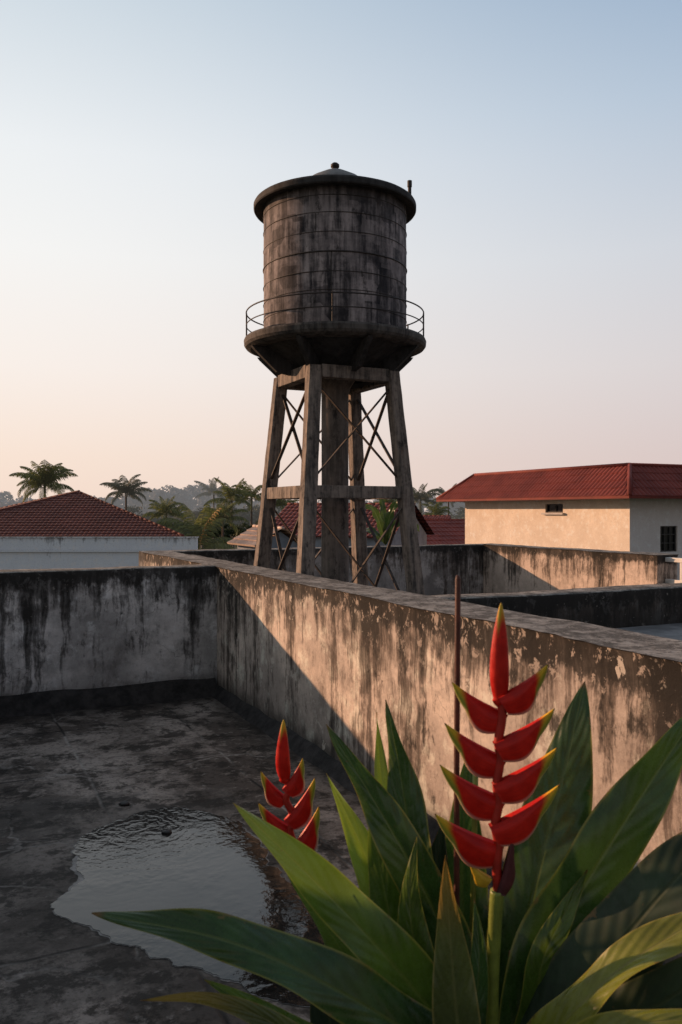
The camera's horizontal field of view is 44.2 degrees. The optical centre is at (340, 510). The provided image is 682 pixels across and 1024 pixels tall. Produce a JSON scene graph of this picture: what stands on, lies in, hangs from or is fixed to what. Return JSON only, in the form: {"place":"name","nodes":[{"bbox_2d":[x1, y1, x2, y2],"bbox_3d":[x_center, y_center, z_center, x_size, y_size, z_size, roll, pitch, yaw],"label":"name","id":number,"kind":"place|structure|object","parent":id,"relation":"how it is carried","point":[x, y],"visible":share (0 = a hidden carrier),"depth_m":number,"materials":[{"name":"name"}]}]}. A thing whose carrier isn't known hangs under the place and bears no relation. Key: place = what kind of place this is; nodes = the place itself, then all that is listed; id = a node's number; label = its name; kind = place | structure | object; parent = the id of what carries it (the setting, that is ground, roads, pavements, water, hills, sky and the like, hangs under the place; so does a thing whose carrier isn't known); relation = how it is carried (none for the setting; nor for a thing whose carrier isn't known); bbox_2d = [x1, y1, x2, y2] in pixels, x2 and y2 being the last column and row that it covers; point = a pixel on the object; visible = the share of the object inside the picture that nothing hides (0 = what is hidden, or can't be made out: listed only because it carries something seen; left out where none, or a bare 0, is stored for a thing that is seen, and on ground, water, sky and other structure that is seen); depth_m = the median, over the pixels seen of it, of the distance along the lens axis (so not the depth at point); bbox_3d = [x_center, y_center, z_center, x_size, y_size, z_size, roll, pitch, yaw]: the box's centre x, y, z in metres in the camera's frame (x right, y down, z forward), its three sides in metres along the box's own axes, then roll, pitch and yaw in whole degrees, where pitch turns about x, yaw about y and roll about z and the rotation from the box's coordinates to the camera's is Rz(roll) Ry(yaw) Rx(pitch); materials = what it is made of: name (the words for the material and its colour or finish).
{"place":"outdoors","nodes":[
{"label":"outdoors","id":0,"kind":"place"},
{"bbox_2d":[172,511,192,523],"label":"broadleaf tree","id":1,"kind":"object","parent":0,"point":[175,518],"visible":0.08,"depth_m":122.45,"materials":[{"name":"green plant"}]},
{"bbox_2d":[187,484,216,541],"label":"broadleaf tree","id":2,"kind":"object","parent":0,"point":[202,501],"visible":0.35,"depth_m":182.14,"materials":[{"name":"green plant"}]},
{"bbox_2d":[217,506,250,536],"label":"broadleaf tree","id":3,"kind":"object","parent":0,"point":[246,515],"visible":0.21,"depth_m":127.88,"materials":[{"name":"green plant"}]},
{"bbox_2d":[0,697,492,1023],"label":"terrace floor","id":4,"kind":"structure","parent":0,"point":[68,779],"depth_m":4.74,"materials":[{"name":"concrete"}]},
{"bbox_2d":[0,564,216,717],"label":"parapet wall","id":5,"kind":"structure","parent":4,"relation":"on","point":[72,639],"depth_m":7.35,"materials":[{"name":"concrete"}]},
{"bbox_2d":[119,801,129,805],"bbox_3d":[-1.250,1.691,4.848,0.056,0.022,0.058,0,0,-42],"label":"stone","id":6,"kind":"object","parent":4,"relation":"on","point":[124,803],"visible":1,"depth_m":4.83,"materials":[{"name":"grey stone"}]},
{"bbox_2d":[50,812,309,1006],"bbox_3d":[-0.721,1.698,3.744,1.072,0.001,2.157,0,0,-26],"label":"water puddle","id":7,"kind":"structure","parent":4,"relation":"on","point":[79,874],"depth_m":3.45,"materials":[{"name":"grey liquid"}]},
{"bbox_2d":[51,807,324,1005],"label":"puddle water","id":8,"kind":"structure","parent":4,"relation":"on","point":[139,861],"depth_m":3.83,"materials":[{"name":"grey liquid"}]},
{"bbox_2d":[161,829,171,833],"bbox_3d":[-0.916,1.691,4.420,0.058,0.022,0.045,0,0,0],"label":"stone","id":9,"kind":"object","parent":8,"relation":"in","point":[168,831],"visible":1,"depth_m":4.41,"materials":[{"name":"grey stone"}]},
{"bbox_2d":[143,551,681,964],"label":"parapet wall","id":10,"kind":"structure","parent":4,"relation":"on","point":[306,658],"depth_m":4.62,"materials":[{"name":"concrete"}]},
{"bbox_2d":[240,504,259,524],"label":"broadleaf tree","id":11,"kind":"object","parent":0,"point":[255,507],"visible":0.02,"depth_m":134.07,"materials":[{"name":"green plant"}]},
{"bbox_2d":[227,525,297,548],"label":"shed","id":12,"kind":"structure","parent":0,"point":[247,539],"depth_m":30.64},
{"bbox_2d":[248,505,280,524],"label":"broadleaf tree","id":13,"kind":"object","parent":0,"point":[256,516],"visible":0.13,"depth_m":129.12,"materials":[{"name":"green plant"}]},
{"bbox_2d":[276,499,298,510],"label":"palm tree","id":14,"kind":"object","parent":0,"point":[281,503],"visible":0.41,"depth_m":81.73,"materials":[{"name":"green plant"}]},
{"bbox_2d":[244,162,425,594],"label":"water tower","id":15,"kind":"structure","parent":0,"point":[334,338],"depth_m":8.49,"materials":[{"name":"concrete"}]},
{"bbox_2d":[0,0,681,511],"label":"sky","id":16,"kind":"structure","parent":0,"point":[538,143],"materials":[{"name":"blue"}]},
{"bbox_2d":[275,503,433,546],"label":"red roofed house","id":17,"kind":"structure","parent":0,"point":[288,513],"depth_m":40.42,"materials":[{"name":"red tile"}]},
{"bbox_2d":[373,499,395,502],"bbox_3d":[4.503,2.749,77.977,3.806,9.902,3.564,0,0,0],"label":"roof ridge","id":18,"kind":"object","parent":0,"point":[389,501],"visible":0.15,"depth_m":77.81,"materials":[{"name":"red tile"}]},
{"bbox_2d":[436,463,681,579],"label":"cream house","id":19,"kind":"structure","parent":0,"point":[633,507],"depth_m":40.29,"materials":[{"name":"paint"}]},
{"bbox_2d":[541,504,564,514],"bbox_3d":[10.666,-0.053,42.188,0.915,0.535,1.546,0,0,0],"label":"window","id":20,"kind":"structure","parent":19,"relation":"in","point":[552,509],"depth_m":42.27,"materials":[{"name":"black glass"}]},
{"bbox_2d":[660,526,675,551],"bbox_3d":[15.029,1.310,38.744,0.985,1.180,0.526,0,0,0],"label":"window","id":21,"kind":"structure","parent":19,"relation":"in","point":[667,533],"depth_m":38.78,"materials":[{"name":"black glass"}]},
{"bbox_2d":[616,623,681,640],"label":"flat roof","id":22,"kind":"structure","parent":0,"point":[672,631],"depth_m":5.38,"materials":[{"name":"grey concrete"}]},
{"bbox_2d":[429,583,681,627],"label":"parapet wall","id":23,"kind":"structure","parent":22,"relation":"on","point":[623,606],"depth_m":5.46,"materials":[{"name":"concrete"}]},
{"bbox_3d":[0.270,1.460,1.500,0.780,0.480,0.780,0,0,0],"label":"planter","id":24,"kind":"object","parent":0,"visible":0},
{"bbox_2d":[91,603,681,1023],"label":"heliconia plant","id":25,"kind":"object","parent":24,"relation":"on","point":[574,918],"visible":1,"depth_m":1.45,"materials":[{"name":"green plant"}]},
{"bbox_2d":[454,575,460,907],"bbox_3d":[0.224,0.698,1.620,0.014,1.145,0.011,0,0,0],"label":"cane","id":26,"kind":"object","parent":24,"relation":"on","point":[457,725],"visible":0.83,"depth_m":1.61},
{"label":"courtyard floor","id":27,"kind":"structure","parent":0,"visible":0},
{"bbox_2d":[139,543,493,595],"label":"parapet wall","id":28,"kind":"structure","parent":27,"relation":"on","point":[443,565],"depth_m":12.33,"materials":[{"name":"grey concrete"}]},
{"bbox_2d":[483,544,678,592],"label":"parapet wall","id":29,"kind":"structure","parent":27,"relation":"on","point":[509,568],"depth_m":11.12,"materials":[{"name":"concrete"}]},
{"bbox_3d":[4.379,1.279,8.535,0.364,0.882,2.726,0,0,-26],"label":"parapet wall","id":30,"kind":"object","parent":27,"relation":"on","visible":0},
{"bbox_2d":[665,557,681,582],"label":"balcony railing","id":31,"kind":"object","parent":30,"relation":"on","point":[672,559],"visible":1,"depth_m":9.62,"materials":[{"name":"white paint"}]},
{"label":"ground","id":32,"kind":"structure","parent":0,"visible":0},
{"bbox_2d":[0,491,12,502],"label":"broadleaf tree","id":33,"kind":"object","parent":32,"relation":"on","point":[7,495],"visible":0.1,"depth_m":227.09,"materials":[{"name":"green plant"}]},
{"bbox_2d":[0,495,35,506],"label":"broadleaf tree","id":34,"kind":"object","parent":32,"relation":"on","point":[11,502],"visible":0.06,"depth_m":205.52,"materials":[{"name":"green plant"}]},
{"bbox_2d":[16,497,33,503],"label":"broadleaf tree","id":35,"kind":"object","parent":32,"relation":"on","point":[26,500],"visible":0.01,"depth_m":195.94,"materials":[{"name":"green plant"}]},
{"bbox_2d":[9,459,77,502],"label":"palm tree","id":36,"kind":"object","parent":32,"relation":"on","point":[45,475],"visible":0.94,"depth_m":87.33,"materials":[{"name":"green plant"}]},
{"bbox_2d":[0,490,198,569],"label":"tiled house","id":37,"kind":"structure","parent":32,"relation":"on","point":[76,529],"depth_m":44.99,"materials":[{"name":"red tile"}]},
{"bbox_2d":[102,496,138,514],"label":"broadleaf tree","id":38,"kind":"object","parent":32,"relation":"on","point":[119,503],"visible":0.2,"depth_m":170.69,"materials":[{"name":"green plant"}]},
{"bbox_2d":[100,474,151,510],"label":"palm tree","id":39,"kind":"object","parent":32,"relation":"on","point":[129,489],"visible":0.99,"depth_m":95.67,"materials":[{"name":"green plant"}]},
{"bbox_2d":[124,505,143,515],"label":"broadleaf tree","id":40,"kind":"object","parent":32,"relation":"on","point":[132,509],"visible":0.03,"depth_m":130.07,"materials":[{"name":"green plant"}]},
{"bbox_2d":[122,487,155,513],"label":"broadleaf tree","id":41,"kind":"object","parent":32,"relation":"on","point":[144,510],"visible":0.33,"depth_m":174.54,"materials":[{"name":"green plant"}]},
{"bbox_2d":[139,512,160,522],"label":"broadleaf tree","id":42,"kind":"object","parent":32,"relation":"on","point":[155,520],"visible":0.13,"depth_m":123.07,"materials":[{"name":"green plant"}]},
{"bbox_2d":[142,496,188,520],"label":"palm tree","id":43,"kind":"object","parent":32,"relation":"on","point":[166,509],"visible":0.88,"depth_m":65.76,"materials":[{"name":"green plant"}]},
{"bbox_2d":[149,485,194,512],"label":"broadleaf tree","id":44,"kind":"object","parent":32,"relation":"on","point":[185,497],"visible":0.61,"depth_m":170.50,"materials":[{"name":"green plant"}]},
{"bbox_2d":[175,485,211,509],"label":"broadleaf tree","id":45,"kind":"object","parent":32,"relation":"on","point":[191,487],"visible":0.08,"depth_m":217.17,"materials":[{"name":"green plant"}]},
{"bbox_2d":[156,503,236,549],"bbox_3d":[-8.167,3.633,48.170,5.505,8.134,3.724,0,0,12],"label":"young palm","id":46,"kind":"object","parent":32,"relation":"on","point":[181,528],"visible":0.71,"depth_m":47.97,"materials":[{"name":"green plant"}]},
{"bbox_2d":[183,506,227,542],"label":"broadleaf tree","id":47,"kind":"object","parent":32,"relation":"on","point":[197,513],"visible":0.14,"depth_m":106.62,"materials":[{"name":"green plant"}]},
{"bbox_2d":[194,477,226,541],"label":"palm tree","id":48,"kind":"object","parent":32,"relation":"on","point":[211,488],"visible":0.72,"depth_m":149.41,"materials":[{"name":"green plant"}]},
{"bbox_2d":[207,522,235,544],"bbox_3d":[-9.321,4.120,63.977,2.182,7.189,2.283,0,0,-42],"label":"broadleaf tree","id":49,"kind":"object","parent":32,"relation":"on","point":[228,532],"visible":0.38,"depth_m":63.77,"materials":[{"name":"green plant"}]},
{"bbox_2d":[200,500,248,539],"bbox_3d":[-8.505,3.458,59.993,3.182,8.485,3.330,0,0,-42],"label":"palm tree","id":50,"kind":"object","parent":32,"relation":"on","point":[222,513],"visible":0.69,"depth_m":59.86,"materials":[{"name":"green plant"}]},
{"bbox_2d":[209,486,247,508],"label":"broadleaf tree","id":51,"kind":"object","parent":32,"relation":"on","point":[240,506],"visible":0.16,"depth_m":177.42,"materials":[{"name":"green plant"}]},
{"bbox_2d":[204,477,254,545],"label":"palm tree","id":52,"kind":"object","parent":32,"relation":"on","point":[231,494],"visible":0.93,"depth_m":83.65,"materials":[{"name":"green plant"}]},
{"bbox_2d":[224,527,242,547],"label":"broadleaf tree","id":53,"kind":"object","parent":32,"relation":"on","point":[230,535],"visible":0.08,"depth_m":73.64,"materials":[{"name":"green plant"}]},
{"bbox_2d":[232,522,251,536],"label":"broadleaf tree","id":54,"kind":"object","parent":32,"relation":"on","point":[240,527],"visible":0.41,"depth_m":66.89,"materials":[{"name":"green plant"}]},
{"bbox_2d":[228,481,261,524],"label":"palm tree","id":55,"kind":"object","parent":32,"relation":"on","point":[257,497],"visible":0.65,"depth_m":91.77,"materials":[{"name":"green plant"}]},
{"bbox_2d":[365,499,419,544],"bbox_3d":[0.847,3.629,16.939,1.358,8.142,0.690,0,0,21],"label":"banana plant","id":56,"kind":"object","parent":32,"relation":"on","point":[383,518],"visible":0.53,"depth_m":16.92,"materials":[{"name":"green plant"}]},
{"bbox_2d":[413,484,442,513],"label":"palm tree","id":57,"kind":"object","parent":32,"relation":"on","point":[423,496],"visible":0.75,"depth_m":89.60,"materials":[{"name":"green plant"}]},
{"bbox_2d":[415,494,450,514],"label":"broadleaf tree","id":58,"kind":"object","parent":32,"relation":"on","point":[423,507],"visible":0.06,"depth_m":215.30,"materials":[{"name":"green plant"}]},
{"bbox_2d":[423,502,451,514],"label":"palm tree","id":59,"kind":"object","parent":32,"relation":"on","point":[435,509],"visible":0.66,"depth_m":79.89,"materials":[{"name":"green plant"}]},
{"bbox_2d":[425,519,464,544],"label":"red roofed house","id":60,"kind":"structure","parent":32,"relation":"on","point":[448,531],"depth_m":56.74,"materials":[{"name":"tile"}]},
{"bbox_2d":[422,515,450,518],"bbox_3d":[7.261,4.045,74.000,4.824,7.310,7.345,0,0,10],"label":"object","id":61,"kind":"structure","parent":60,"relation":"attached to","point":[437,516],"depth_m":73.14,"materials":[{"name":"red tile"}]},
{"bbox_2d":[428,502,464,515],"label":"broadleaf tree","id":62,"kind":"object","parent":32,"relation":"on","point":[455,505],"visible":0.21,"depth_m":218.85,"materials":[{"name":"green plant"}]},
{"bbox_2d":[433,483,462,514],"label":"palm tree","id":63,"kind":"object","parent":32,"relation":"on","point":[442,490],"visible":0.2,"depth_m":109.91,"materials":[{"name":"green plant"}]},
{"bbox_2d":[451,507,464,518],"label":"broadleaf tree","id":64,"kind":"object","parent":32,"relation":"on","point":[459,512],"visible":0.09,"depth_m":123.19,"materials":[{"name":"green plant"}]},
{"bbox_2d":[454,513,464,518],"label":"broadleaf tree","id":65,"kind":"object","parent":32,"relation":"on","point":[460,516],"visible":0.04,"depth_m":112.31,"materials":[{"name":"green plant"}]}
]}

